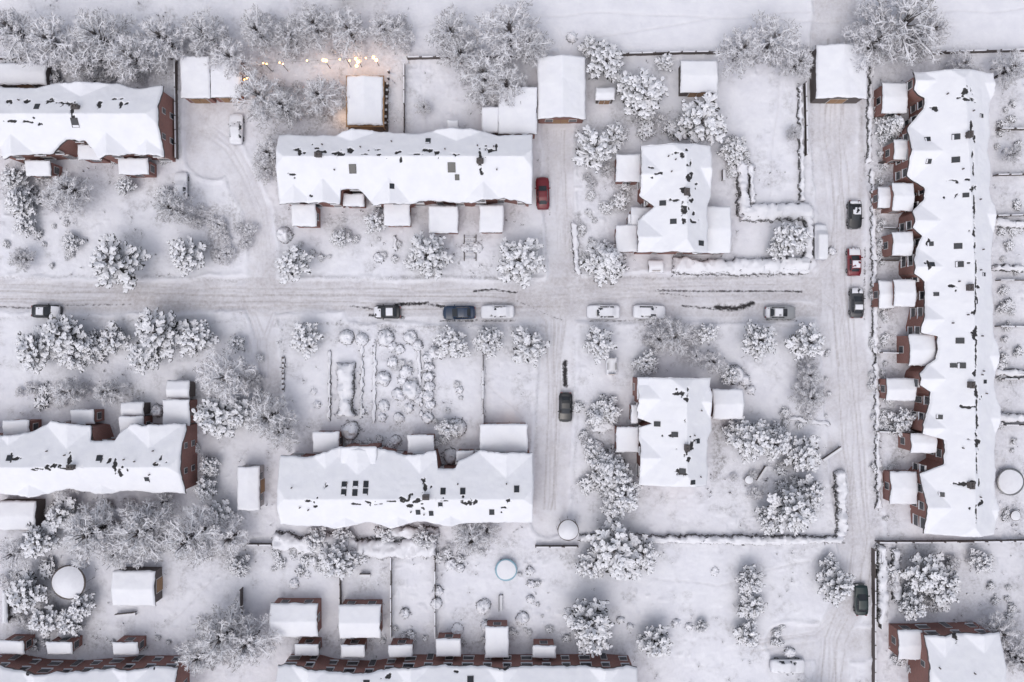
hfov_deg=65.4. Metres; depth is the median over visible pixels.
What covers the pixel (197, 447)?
shrub thicket
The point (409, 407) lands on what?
snow capped bush
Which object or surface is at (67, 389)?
frosted bare tree
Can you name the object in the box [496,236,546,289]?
snowy tree
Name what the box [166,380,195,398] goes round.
garden shed
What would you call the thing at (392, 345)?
snow capped bush
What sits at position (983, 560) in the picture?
snowy tree
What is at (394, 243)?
snowy hedge
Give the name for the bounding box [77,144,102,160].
annex snow roof
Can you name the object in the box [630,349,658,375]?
snowy tree
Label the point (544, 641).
annex walls
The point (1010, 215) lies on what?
garden fence
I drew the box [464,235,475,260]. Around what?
timber garden frame
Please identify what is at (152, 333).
snowy tree
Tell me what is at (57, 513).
snowy tree
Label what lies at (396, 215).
annex snow roof
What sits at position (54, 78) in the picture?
shrub thicket
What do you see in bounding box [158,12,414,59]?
shrub thicket
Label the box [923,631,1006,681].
snow roof
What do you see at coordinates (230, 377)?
frosted bare tree
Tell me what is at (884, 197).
annex snow roof
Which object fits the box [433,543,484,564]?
shrub thicket
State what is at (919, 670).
walls and windows
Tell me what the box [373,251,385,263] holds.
snow capped bush
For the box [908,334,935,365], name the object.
annex snow roof
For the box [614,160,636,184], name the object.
annex walls
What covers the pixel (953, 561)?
shrub thicket
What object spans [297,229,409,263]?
shrub thicket
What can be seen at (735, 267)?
snowy hedge
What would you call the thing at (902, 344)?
annex walls
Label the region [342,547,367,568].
snowy tree
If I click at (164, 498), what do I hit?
frosted bare tree
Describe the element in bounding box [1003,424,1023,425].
garden fence
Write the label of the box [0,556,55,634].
shrub thicket
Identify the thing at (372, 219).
snowy tree
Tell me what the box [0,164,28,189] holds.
snowy tree
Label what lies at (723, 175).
garden bench
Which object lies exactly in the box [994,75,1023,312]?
shrub thicket
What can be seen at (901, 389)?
annex snow roof
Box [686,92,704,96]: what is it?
door
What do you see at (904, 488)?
annex snow roof
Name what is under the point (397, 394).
snow capped bush
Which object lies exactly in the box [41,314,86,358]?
snowy tree
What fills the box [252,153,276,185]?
frosted bare tree
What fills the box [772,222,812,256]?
snowy tree
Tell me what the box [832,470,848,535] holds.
snowy hedge
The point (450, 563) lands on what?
snow capped bush
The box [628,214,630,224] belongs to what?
annex snow roof
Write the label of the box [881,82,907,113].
annex snow roof
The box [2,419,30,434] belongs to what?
annex snow roof
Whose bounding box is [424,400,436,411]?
snow capped bush
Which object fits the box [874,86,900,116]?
annex walls
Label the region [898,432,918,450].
annex walls
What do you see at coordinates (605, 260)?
snowy conifer tree
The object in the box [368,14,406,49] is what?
frosted bare tree
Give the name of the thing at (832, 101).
door
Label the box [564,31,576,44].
snow capped bush
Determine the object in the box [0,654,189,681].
walls and windows
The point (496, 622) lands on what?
annex walls
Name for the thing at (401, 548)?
snowy hedge
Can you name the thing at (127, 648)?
annex snow roof
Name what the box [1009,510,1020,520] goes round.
garden table
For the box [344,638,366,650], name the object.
annex walls
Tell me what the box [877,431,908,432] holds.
garden fence
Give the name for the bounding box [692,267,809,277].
snowy hedge
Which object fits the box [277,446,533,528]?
snow roof
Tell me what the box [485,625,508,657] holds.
annex snow roof
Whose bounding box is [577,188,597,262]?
shrub thicket
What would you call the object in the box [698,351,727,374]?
frosted bare tree
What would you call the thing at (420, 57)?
garden fence
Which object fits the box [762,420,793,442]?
snowy conifer tree
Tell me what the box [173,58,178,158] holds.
garden fence
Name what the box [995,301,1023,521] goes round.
shrub thicket
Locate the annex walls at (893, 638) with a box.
[888,623,916,655]
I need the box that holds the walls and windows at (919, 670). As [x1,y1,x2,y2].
[908,621,989,681]
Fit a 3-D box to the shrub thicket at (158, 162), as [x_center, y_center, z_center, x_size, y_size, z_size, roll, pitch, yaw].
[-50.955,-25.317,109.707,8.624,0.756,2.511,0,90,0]
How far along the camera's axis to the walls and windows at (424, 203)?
108.21 m
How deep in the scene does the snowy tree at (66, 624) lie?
107.44 m
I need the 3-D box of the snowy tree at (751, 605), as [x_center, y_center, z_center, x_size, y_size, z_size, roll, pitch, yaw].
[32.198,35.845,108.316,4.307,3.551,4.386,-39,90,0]
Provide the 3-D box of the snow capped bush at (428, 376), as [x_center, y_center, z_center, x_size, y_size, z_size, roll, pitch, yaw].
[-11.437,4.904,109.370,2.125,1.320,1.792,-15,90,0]
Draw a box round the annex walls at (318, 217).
[297,207,320,227]
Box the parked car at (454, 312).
[443,305,475,320]
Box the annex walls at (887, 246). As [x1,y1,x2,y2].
[881,234,899,256]
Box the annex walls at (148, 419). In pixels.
[144,415,152,424]
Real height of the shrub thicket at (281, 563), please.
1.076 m
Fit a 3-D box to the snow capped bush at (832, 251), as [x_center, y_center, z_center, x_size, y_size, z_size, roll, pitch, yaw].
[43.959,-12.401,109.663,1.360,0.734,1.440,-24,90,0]
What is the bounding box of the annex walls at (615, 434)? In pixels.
[615,425,634,448]
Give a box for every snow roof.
[0,81,164,159]
[0,420,186,497]
[0,640,25,654]
[0,664,178,681]
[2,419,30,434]
[25,160,51,176]
[45,641,73,654]
[70,409,95,423]
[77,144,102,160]
[112,641,139,654]
[118,157,149,174]
[118,416,143,432]
[162,399,190,425]
[276,127,532,205]
[276,663,637,681]
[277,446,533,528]
[291,203,316,226]
[294,643,318,655]
[312,431,339,452]
[340,446,376,463]
[340,644,364,657]
[343,193,364,206]
[383,204,410,225]
[388,644,412,657]
[407,434,434,453]
[428,205,458,233]
[436,637,460,656]
[447,119,458,127]
[455,450,473,464]
[479,205,503,232]
[479,423,527,452]
[481,106,498,133]
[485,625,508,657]
[498,86,536,134]
[532,644,555,657]
[615,154,640,182]
[615,224,636,251]
[616,426,638,452]
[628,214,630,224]
[630,404,637,423]
[631,207,651,224]
[636,143,711,252]
[637,377,651,398]
[637,377,711,486]
[692,206,731,253]
[712,388,744,419]
[877,187,890,207]
[877,280,893,308]
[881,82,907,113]
[885,378,916,400]
[889,471,917,503]
[891,182,914,211]
[891,231,913,255]
[892,279,916,306]
[893,139,907,159]
[897,629,921,659]
[906,69,1000,536]
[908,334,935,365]
[910,433,937,452]
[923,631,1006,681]
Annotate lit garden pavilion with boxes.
[346,75,387,131]
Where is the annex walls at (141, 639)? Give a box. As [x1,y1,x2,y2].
[116,635,146,650]
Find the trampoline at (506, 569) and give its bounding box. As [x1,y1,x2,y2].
[495,559,517,580]
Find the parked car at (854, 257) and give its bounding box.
[845,248,862,275]
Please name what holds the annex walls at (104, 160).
on the ground
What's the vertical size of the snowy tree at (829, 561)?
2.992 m
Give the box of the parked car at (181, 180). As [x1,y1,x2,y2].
[172,172,188,202]
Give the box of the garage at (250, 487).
[237,465,264,510]
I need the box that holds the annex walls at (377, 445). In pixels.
[345,443,381,447]
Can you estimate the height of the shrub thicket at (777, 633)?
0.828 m
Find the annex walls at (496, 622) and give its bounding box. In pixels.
[487,620,506,625]
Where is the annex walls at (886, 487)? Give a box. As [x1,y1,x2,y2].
[883,470,907,500]
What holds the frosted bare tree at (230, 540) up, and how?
on the ground
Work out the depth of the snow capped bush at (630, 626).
109.69 m
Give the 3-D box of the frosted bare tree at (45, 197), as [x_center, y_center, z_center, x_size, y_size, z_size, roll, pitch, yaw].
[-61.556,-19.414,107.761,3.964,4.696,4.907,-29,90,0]
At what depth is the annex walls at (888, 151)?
108.29 m
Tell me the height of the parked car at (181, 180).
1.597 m
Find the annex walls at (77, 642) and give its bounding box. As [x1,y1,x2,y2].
[52,635,82,650]
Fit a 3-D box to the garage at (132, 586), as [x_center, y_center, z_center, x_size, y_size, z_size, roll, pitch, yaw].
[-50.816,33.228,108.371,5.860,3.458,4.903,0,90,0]
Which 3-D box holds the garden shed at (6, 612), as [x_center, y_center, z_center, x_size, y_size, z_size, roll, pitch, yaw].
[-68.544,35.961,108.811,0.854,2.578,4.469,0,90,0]
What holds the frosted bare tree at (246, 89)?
on the ground
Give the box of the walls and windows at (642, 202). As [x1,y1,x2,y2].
[634,175,691,253]
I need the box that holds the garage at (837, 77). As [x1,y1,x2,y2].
[810,43,867,103]
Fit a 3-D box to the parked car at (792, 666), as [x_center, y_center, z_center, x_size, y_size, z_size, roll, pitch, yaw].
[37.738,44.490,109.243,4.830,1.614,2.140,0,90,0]
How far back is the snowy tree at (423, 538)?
107.65 m
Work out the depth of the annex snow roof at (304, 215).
106.69 m
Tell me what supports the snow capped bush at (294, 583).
on the ground
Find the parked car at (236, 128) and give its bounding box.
[228,114,244,144]
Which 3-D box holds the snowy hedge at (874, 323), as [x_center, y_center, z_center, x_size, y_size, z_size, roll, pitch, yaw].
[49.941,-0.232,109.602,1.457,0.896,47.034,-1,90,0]
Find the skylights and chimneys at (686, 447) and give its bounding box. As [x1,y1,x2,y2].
[654,410,702,484]
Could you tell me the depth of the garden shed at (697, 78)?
107.20 m
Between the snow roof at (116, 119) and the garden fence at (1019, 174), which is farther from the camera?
the garden fence at (1019, 174)
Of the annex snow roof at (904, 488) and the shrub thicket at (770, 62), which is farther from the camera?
the shrub thicket at (770, 62)
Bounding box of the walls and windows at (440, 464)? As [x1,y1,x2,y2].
[291,445,528,467]
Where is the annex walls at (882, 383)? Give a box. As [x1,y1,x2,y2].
[878,379,885,398]
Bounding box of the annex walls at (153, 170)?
[126,161,156,177]
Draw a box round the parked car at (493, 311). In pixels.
[481,304,514,319]
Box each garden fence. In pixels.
[0,56,173,60]
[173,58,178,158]
[239,587,242,617]
[246,543,271,545]
[339,578,341,638]
[390,557,391,639]
[403,62,404,132]
[407,54,516,59]
[434,556,435,638]
[482,326,483,423]
[535,545,577,547]
[589,50,813,57]
[803,81,807,155]
[871,548,876,681]
[873,47,1023,54]
[874,539,1023,542]
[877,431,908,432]
[878,552,882,628]
[879,227,900,228]
[993,173,1023,175]
[995,127,1023,130]
[995,279,1023,280]
[997,214,1023,216]
[1002,378,1023,379]
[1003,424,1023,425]
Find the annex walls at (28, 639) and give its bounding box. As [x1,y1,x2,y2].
[5,634,34,650]
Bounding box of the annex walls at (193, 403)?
[180,399,197,422]
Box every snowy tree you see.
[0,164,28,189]
[4,192,35,222]
[5,567,48,614]
[12,219,36,237]
[14,325,57,374]
[20,520,60,558]
[28,604,60,637]
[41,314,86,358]
[45,495,78,527]
[56,345,95,372]
[56,609,82,635]
[61,230,85,253]
[67,592,96,621]
[88,233,151,292]
[99,320,130,355]
[115,176,137,195]
[125,338,167,375]
[134,307,189,362]
[154,185,173,204]
[166,235,206,276]
[177,319,219,357]
[191,395,239,439]
[193,475,217,502]
[199,456,220,476]
[203,498,234,526]
[225,335,245,352]
[225,554,250,577]
[226,397,259,431]
[274,244,314,283]
[289,321,323,359]
[302,526,325,552]
[318,539,358,579]
[329,228,351,247]
[330,527,354,541]
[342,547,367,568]
[363,207,386,233]
[374,525,393,542]
[402,230,453,279]
[412,524,436,549]
[433,324,471,359]
[434,417,459,439]
[472,326,503,359]
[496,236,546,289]
[511,325,550,367]
[563,597,614,639]
[571,124,616,173]
[574,547,603,578]
[574,619,612,657]
[577,34,598,58]
[582,325,616,364]
[582,438,600,458]
[582,514,641,580]
[585,38,623,82]
[590,395,622,423]
[592,453,633,491]
[598,121,628,149]
[599,492,630,520]
[603,481,643,512]
[616,67,668,119]
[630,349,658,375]
[634,533,660,575]
[636,624,672,657]
[654,53,673,71]
[674,91,727,145]
[694,618,709,632]
[695,323,719,343]
[716,136,746,166]
[720,363,740,385]
[721,419,741,445]
[726,415,771,463]
[733,618,760,646]
[735,564,765,595]
[736,590,767,620]
[741,319,777,361]
[754,505,780,535]
[763,423,792,461]
[766,237,785,260]
[766,485,817,535]
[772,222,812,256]
[783,434,821,472]
[784,322,825,360]
[797,473,825,508]
[815,564,855,607]
[818,551,841,576]
[887,407,915,436]
[897,589,928,620]
[898,552,945,594]
[923,565,960,611]
[967,548,994,573]
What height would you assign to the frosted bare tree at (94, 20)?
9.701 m
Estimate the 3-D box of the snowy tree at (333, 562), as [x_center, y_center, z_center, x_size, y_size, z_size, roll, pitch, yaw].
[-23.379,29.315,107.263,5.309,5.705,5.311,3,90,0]
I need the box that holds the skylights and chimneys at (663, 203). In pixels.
[659,155,703,245]
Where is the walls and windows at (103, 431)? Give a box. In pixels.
[0,420,197,488]
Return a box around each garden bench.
[115,611,136,616]
[359,573,369,576]
[499,595,501,610]
[721,170,724,180]
[757,466,767,481]
[821,446,841,461]
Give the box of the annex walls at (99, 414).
[95,409,104,421]
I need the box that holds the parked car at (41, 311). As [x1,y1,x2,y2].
[31,303,62,318]
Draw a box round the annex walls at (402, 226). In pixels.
[388,207,410,226]
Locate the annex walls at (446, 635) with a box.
[438,632,460,637]
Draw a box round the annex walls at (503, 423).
[484,423,525,423]
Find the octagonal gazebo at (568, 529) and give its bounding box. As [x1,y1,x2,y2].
[556,516,578,540]
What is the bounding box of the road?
[0,0,883,681]
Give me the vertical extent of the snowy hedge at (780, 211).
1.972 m
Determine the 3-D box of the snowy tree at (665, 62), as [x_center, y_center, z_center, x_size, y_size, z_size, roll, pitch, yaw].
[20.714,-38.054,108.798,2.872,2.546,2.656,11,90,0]
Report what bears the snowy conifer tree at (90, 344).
on the ground
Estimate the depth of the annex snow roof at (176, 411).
106.59 m
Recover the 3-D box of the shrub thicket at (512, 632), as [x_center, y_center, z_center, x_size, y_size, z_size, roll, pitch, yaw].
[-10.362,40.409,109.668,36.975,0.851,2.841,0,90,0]
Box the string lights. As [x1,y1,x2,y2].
[244,56,378,80]
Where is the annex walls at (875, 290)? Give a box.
[871,283,878,306]
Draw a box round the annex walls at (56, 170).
[34,163,62,178]
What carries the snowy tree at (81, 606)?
on the ground
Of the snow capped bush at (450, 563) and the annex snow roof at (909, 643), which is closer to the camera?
the annex snow roof at (909, 643)
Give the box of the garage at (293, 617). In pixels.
[269,598,321,636]
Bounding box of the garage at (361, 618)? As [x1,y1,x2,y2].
[338,599,382,637]
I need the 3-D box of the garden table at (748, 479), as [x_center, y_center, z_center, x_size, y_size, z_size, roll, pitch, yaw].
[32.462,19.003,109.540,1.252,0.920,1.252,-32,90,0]
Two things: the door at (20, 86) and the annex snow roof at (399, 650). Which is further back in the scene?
the door at (20, 86)
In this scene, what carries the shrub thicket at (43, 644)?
on the ground
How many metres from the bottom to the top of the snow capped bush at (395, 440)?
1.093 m
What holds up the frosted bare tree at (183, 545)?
on the ground
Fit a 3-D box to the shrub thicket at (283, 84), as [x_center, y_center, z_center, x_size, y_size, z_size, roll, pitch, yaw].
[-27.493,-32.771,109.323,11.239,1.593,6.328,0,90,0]
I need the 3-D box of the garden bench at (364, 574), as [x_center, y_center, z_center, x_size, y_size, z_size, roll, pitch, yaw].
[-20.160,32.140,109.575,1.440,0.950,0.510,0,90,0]
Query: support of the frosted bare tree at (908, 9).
on the ground
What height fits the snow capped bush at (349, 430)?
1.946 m
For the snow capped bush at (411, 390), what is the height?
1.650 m
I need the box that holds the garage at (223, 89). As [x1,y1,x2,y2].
[210,57,246,102]
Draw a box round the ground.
[0,0,1023,681]
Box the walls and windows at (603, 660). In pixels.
[284,652,631,672]
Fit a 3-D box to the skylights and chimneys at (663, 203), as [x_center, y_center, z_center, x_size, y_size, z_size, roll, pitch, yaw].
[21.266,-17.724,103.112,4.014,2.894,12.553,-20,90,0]
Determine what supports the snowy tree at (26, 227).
on the ground
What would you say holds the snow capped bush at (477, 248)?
on the ground
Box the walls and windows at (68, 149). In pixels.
[10,92,175,163]
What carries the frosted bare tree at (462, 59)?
on the ground
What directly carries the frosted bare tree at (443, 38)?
on the ground
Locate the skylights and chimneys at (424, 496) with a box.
[291,481,518,515]
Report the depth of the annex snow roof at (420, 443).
106.64 m
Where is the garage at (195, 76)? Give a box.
[180,56,215,102]
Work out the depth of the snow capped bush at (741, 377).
108.67 m
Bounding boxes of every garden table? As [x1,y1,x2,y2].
[744,475,753,483]
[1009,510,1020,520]
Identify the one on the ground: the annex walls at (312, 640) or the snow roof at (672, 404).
the annex walls at (312, 640)
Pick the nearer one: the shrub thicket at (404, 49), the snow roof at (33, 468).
the snow roof at (33, 468)
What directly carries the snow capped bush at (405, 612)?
on the ground
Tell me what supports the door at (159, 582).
in the garage at (132, 586)
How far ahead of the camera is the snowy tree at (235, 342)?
108.30 m
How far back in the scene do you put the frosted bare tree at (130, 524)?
104.37 m
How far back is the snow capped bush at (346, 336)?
108.98 m
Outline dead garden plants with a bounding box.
[0,0,1023,681]
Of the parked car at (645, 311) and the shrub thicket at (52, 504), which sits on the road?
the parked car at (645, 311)
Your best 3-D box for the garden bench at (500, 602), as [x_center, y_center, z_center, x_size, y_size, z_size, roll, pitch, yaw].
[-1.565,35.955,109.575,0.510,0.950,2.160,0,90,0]
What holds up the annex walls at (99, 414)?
on the ground
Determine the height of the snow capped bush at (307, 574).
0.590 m
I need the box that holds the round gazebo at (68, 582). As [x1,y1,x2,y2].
[51,560,94,599]
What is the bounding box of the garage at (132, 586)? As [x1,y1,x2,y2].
[111,567,162,605]
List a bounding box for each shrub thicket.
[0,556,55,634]
[2,53,102,87]
[2,220,74,269]
[13,381,92,411]
[26,635,172,651]
[35,173,79,212]
[42,523,227,553]
[44,496,155,539]
[96,66,147,85]
[111,160,171,164]
[155,526,234,561]
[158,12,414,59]
[184,202,208,229]
[195,443,200,452]
[198,471,219,496]
[198,609,257,670]
[202,215,258,265]
[210,362,264,400]
[255,354,268,420]
[271,78,345,123]
[271,548,310,565]
[271,554,321,577]
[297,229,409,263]
[337,625,570,644]
[343,434,450,448]
[374,15,410,53]
[392,348,424,411]
[432,380,463,422]
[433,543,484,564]
[460,76,495,107]
[517,572,543,623]
[572,394,613,447]
[576,473,631,499]
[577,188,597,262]
[582,161,631,214]
[622,113,682,141]
[642,316,701,350]
[726,134,753,178]
[727,457,820,500]
[753,44,813,67]
[770,625,786,646]
[779,364,814,429]
[791,355,825,420]
[823,349,831,417]
[867,176,881,473]
[873,97,888,266]
[878,309,895,521]
[886,554,961,612]
[889,647,910,673]
[986,580,1016,620]
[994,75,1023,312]
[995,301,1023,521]
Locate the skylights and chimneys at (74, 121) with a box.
[17,99,79,127]
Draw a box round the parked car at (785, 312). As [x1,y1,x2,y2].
[764,305,795,319]
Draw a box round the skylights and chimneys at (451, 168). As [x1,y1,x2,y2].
[314,138,496,188]
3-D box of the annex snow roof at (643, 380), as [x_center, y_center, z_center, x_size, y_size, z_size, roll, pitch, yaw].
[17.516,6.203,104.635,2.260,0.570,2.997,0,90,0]
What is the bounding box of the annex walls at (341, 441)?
[320,430,342,445]
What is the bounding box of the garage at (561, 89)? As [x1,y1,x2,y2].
[537,54,585,123]
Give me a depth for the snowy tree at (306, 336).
107.03 m
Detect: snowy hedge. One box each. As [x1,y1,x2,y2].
[271,530,337,554]
[279,356,285,392]
[326,350,332,420]
[332,362,357,416]
[346,534,437,560]
[358,346,365,418]
[370,339,377,424]
[373,523,441,538]
[393,235,397,250]
[416,339,423,417]
[480,365,485,417]
[569,221,581,274]
[578,532,844,545]
[592,422,614,433]
[671,255,809,276]
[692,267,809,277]
[734,163,749,216]
[739,201,812,222]
[747,164,755,202]
[789,416,830,425]
[795,83,805,201]
[802,206,813,262]
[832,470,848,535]
[864,58,874,163]
[868,169,882,510]
[874,543,889,623]
[888,548,902,600]
[991,263,1023,272]
[995,216,1023,229]
[995,368,1023,377]
[1001,412,1023,422]
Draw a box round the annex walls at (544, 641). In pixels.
[533,639,553,644]
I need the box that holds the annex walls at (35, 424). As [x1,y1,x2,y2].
[17,419,41,431]
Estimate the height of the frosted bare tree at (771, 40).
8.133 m
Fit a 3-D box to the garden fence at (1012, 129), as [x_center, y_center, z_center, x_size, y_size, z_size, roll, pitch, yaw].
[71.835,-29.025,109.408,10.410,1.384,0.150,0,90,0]
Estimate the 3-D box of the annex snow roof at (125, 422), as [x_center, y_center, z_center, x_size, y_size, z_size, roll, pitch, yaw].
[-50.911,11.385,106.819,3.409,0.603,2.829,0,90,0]
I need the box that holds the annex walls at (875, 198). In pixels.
[871,189,884,208]
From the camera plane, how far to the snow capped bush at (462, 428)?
109.22 m
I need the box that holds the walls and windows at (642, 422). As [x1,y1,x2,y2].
[634,396,649,477]
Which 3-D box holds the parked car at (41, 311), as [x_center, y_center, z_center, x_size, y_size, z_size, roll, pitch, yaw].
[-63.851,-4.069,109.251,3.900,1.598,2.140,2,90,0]
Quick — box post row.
[282,69,389,389]
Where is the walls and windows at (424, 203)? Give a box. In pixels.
[288,189,528,208]
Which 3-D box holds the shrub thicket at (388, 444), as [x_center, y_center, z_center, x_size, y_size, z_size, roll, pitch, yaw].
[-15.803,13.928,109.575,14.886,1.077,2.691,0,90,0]
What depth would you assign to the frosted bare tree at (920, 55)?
106.79 m
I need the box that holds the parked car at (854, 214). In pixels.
[846,200,863,229]
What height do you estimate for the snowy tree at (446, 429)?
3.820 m
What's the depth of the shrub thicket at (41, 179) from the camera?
109.18 m
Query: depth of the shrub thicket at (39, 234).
109.63 m
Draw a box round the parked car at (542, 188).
[535,177,550,209]
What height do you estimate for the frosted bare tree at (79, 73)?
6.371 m
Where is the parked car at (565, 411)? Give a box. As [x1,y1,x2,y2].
[558,392,572,421]
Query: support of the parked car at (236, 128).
on the road
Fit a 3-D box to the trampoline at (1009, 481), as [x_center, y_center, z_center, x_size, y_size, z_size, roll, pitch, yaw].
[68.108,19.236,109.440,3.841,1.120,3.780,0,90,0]
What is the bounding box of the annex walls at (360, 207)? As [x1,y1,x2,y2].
[349,198,365,207]
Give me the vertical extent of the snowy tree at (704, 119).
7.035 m
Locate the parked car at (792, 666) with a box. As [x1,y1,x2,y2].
[769,657,804,674]
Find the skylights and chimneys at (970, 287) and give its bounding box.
[924,93,987,497]
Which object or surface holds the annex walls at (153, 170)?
on the ground
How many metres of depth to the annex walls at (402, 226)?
109.12 m
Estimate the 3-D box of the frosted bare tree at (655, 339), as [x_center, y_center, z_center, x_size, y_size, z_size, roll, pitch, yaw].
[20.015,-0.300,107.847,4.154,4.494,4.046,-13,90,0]
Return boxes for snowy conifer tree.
[7,184,41,215]
[75,328,107,363]
[579,239,629,287]
[584,406,604,429]
[584,445,625,482]
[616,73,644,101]
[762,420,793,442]
[872,114,904,142]
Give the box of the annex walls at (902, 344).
[896,335,909,363]
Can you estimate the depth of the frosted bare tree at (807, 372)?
107.01 m
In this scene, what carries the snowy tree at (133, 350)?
on the ground
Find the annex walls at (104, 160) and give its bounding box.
[86,158,110,162]
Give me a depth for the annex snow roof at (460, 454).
106.62 m
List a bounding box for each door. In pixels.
[16,85,36,87]
[156,576,162,593]
[190,98,210,102]
[220,98,239,102]
[260,477,264,493]
[552,120,568,123]
[598,100,610,103]
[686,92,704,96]
[825,99,847,103]
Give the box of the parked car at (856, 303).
[848,288,865,317]
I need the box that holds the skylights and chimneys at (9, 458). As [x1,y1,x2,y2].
[4,450,155,481]
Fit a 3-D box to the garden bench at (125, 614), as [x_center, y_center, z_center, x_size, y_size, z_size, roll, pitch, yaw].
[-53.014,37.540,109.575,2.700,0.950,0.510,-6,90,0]
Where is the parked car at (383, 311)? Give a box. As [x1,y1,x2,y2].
[374,304,400,319]
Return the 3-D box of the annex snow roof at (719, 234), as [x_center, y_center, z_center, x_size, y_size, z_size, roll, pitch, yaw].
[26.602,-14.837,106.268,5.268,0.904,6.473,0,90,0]
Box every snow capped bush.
[57,620,73,637]
[150,403,162,417]
[275,226,294,243]
[288,577,299,588]
[302,570,310,577]
[308,556,320,565]
[310,387,316,395]
[311,401,322,408]
[336,327,354,347]
[340,420,360,440]
[354,331,369,346]
[357,406,365,414]
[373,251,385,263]
[375,370,391,386]
[376,327,394,346]
[377,399,389,411]
[377,413,386,422]
[385,355,398,368]
[387,341,397,350]
[389,434,401,447]
[391,386,404,402]
[393,412,404,424]
[396,343,405,354]
[396,376,406,384]
[398,364,413,378]
[399,607,411,619]
[401,330,418,344]
[402,380,420,401]
[402,400,415,413]
[411,340,423,351]
[414,396,422,404]
[421,351,433,362]
[421,370,435,381]
[421,410,434,424]
[422,381,435,390]
[422,390,433,401]
[424,362,436,371]
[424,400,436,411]
[428,346,438,358]
[429,595,441,609]
[431,584,443,596]
[440,447,457,464]
[443,557,456,570]
[448,417,466,438]
[450,622,463,634]
[455,385,463,394]
[455,562,464,572]
[459,243,471,252]
[470,242,483,254]
[475,598,491,614]
[480,619,487,633]
[514,611,529,625]
[525,566,534,575]
[525,579,534,588]
[525,594,534,603]
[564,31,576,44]
[591,437,605,455]
[616,614,625,624]
[627,622,634,630]
[671,618,679,627]
[684,622,694,630]
[710,566,721,576]
[729,363,746,386]
[739,374,750,386]
[745,384,755,394]
[782,645,796,657]
[828,247,836,255]
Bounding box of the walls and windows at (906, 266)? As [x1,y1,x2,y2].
[893,77,943,528]
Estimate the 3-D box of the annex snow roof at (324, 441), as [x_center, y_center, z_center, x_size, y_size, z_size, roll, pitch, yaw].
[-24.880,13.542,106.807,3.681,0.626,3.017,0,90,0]
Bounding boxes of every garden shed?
[0,63,53,87]
[0,499,45,529]
[2,590,15,622]
[120,401,150,415]
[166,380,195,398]
[595,87,615,103]
[605,357,617,374]
[648,260,663,272]
[678,60,717,96]
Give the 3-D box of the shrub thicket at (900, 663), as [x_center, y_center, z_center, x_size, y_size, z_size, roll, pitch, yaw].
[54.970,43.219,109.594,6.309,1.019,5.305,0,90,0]
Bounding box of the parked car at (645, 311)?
[633,304,665,319]
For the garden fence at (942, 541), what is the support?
on the ground
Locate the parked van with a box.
[812,224,828,259]
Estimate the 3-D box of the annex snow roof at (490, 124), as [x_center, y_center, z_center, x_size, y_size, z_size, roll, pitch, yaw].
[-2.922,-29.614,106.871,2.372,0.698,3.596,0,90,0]
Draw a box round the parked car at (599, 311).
[586,304,619,319]
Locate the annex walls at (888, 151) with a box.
[882,143,900,163]
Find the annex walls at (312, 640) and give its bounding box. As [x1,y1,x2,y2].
[298,637,321,650]
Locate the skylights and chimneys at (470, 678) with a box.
[363,676,473,681]
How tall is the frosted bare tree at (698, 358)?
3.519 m
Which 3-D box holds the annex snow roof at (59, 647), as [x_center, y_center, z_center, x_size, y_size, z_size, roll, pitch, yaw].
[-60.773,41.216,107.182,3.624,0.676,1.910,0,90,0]
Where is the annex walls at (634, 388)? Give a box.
[632,377,636,396]
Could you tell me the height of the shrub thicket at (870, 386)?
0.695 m
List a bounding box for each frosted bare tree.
[0,6,53,69]
[0,536,30,574]
[6,247,36,272]
[25,12,95,73]
[38,180,68,211]
[44,169,93,218]
[46,375,84,407]
[51,489,79,501]
[52,36,101,81]
[57,495,123,569]
[70,6,135,72]
[93,377,127,405]
[100,537,135,570]
[103,30,161,83]
[106,498,172,568]
[132,15,187,75]
[151,492,180,515]
[152,187,194,224]
[162,503,226,568]
[174,632,217,677]
[179,5,232,58]
[188,597,252,672]
[192,344,258,405]
[203,39,260,79]
[204,514,249,557]
[226,612,281,666]
[230,66,294,132]
[239,2,278,57]
[246,387,298,440]
[251,134,277,171]
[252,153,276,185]
[263,412,299,452]
[265,85,309,129]
[269,13,311,63]
[290,4,336,55]
[302,74,345,116]
[326,5,369,61]
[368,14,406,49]
[381,13,414,49]
[414,98,431,116]
[424,5,481,61]
[436,36,483,73]
[449,522,490,555]
[457,48,517,103]
[468,79,498,112]
[472,0,543,63]
[473,522,501,543]
[486,57,529,107]
[512,28,554,66]
[645,323,674,353]
[656,315,695,356]
[685,346,702,366]
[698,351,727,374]
[715,26,760,78]
[743,10,802,67]
[775,44,813,78]
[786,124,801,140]
[787,380,824,409]
[796,362,821,389]
[841,20,906,75]
[852,0,892,39]
[864,0,944,65]
[897,24,931,65]
[899,12,950,54]
[945,49,976,69]
[977,611,1022,651]
[989,48,1023,91]
[1001,630,1023,674]
[1002,145,1022,162]
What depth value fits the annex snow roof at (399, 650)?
106.98 m
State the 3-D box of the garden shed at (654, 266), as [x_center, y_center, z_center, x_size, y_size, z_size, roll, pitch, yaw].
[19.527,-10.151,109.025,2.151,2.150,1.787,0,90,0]
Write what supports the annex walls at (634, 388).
on the ground
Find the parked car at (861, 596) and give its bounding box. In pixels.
[853,583,869,615]
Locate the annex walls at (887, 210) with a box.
[881,186,904,212]
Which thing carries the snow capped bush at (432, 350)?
on the ground
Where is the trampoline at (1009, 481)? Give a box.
[995,468,1023,495]
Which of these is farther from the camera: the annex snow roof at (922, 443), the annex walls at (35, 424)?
the annex walls at (35, 424)
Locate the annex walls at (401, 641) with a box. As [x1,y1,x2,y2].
[391,638,413,647]

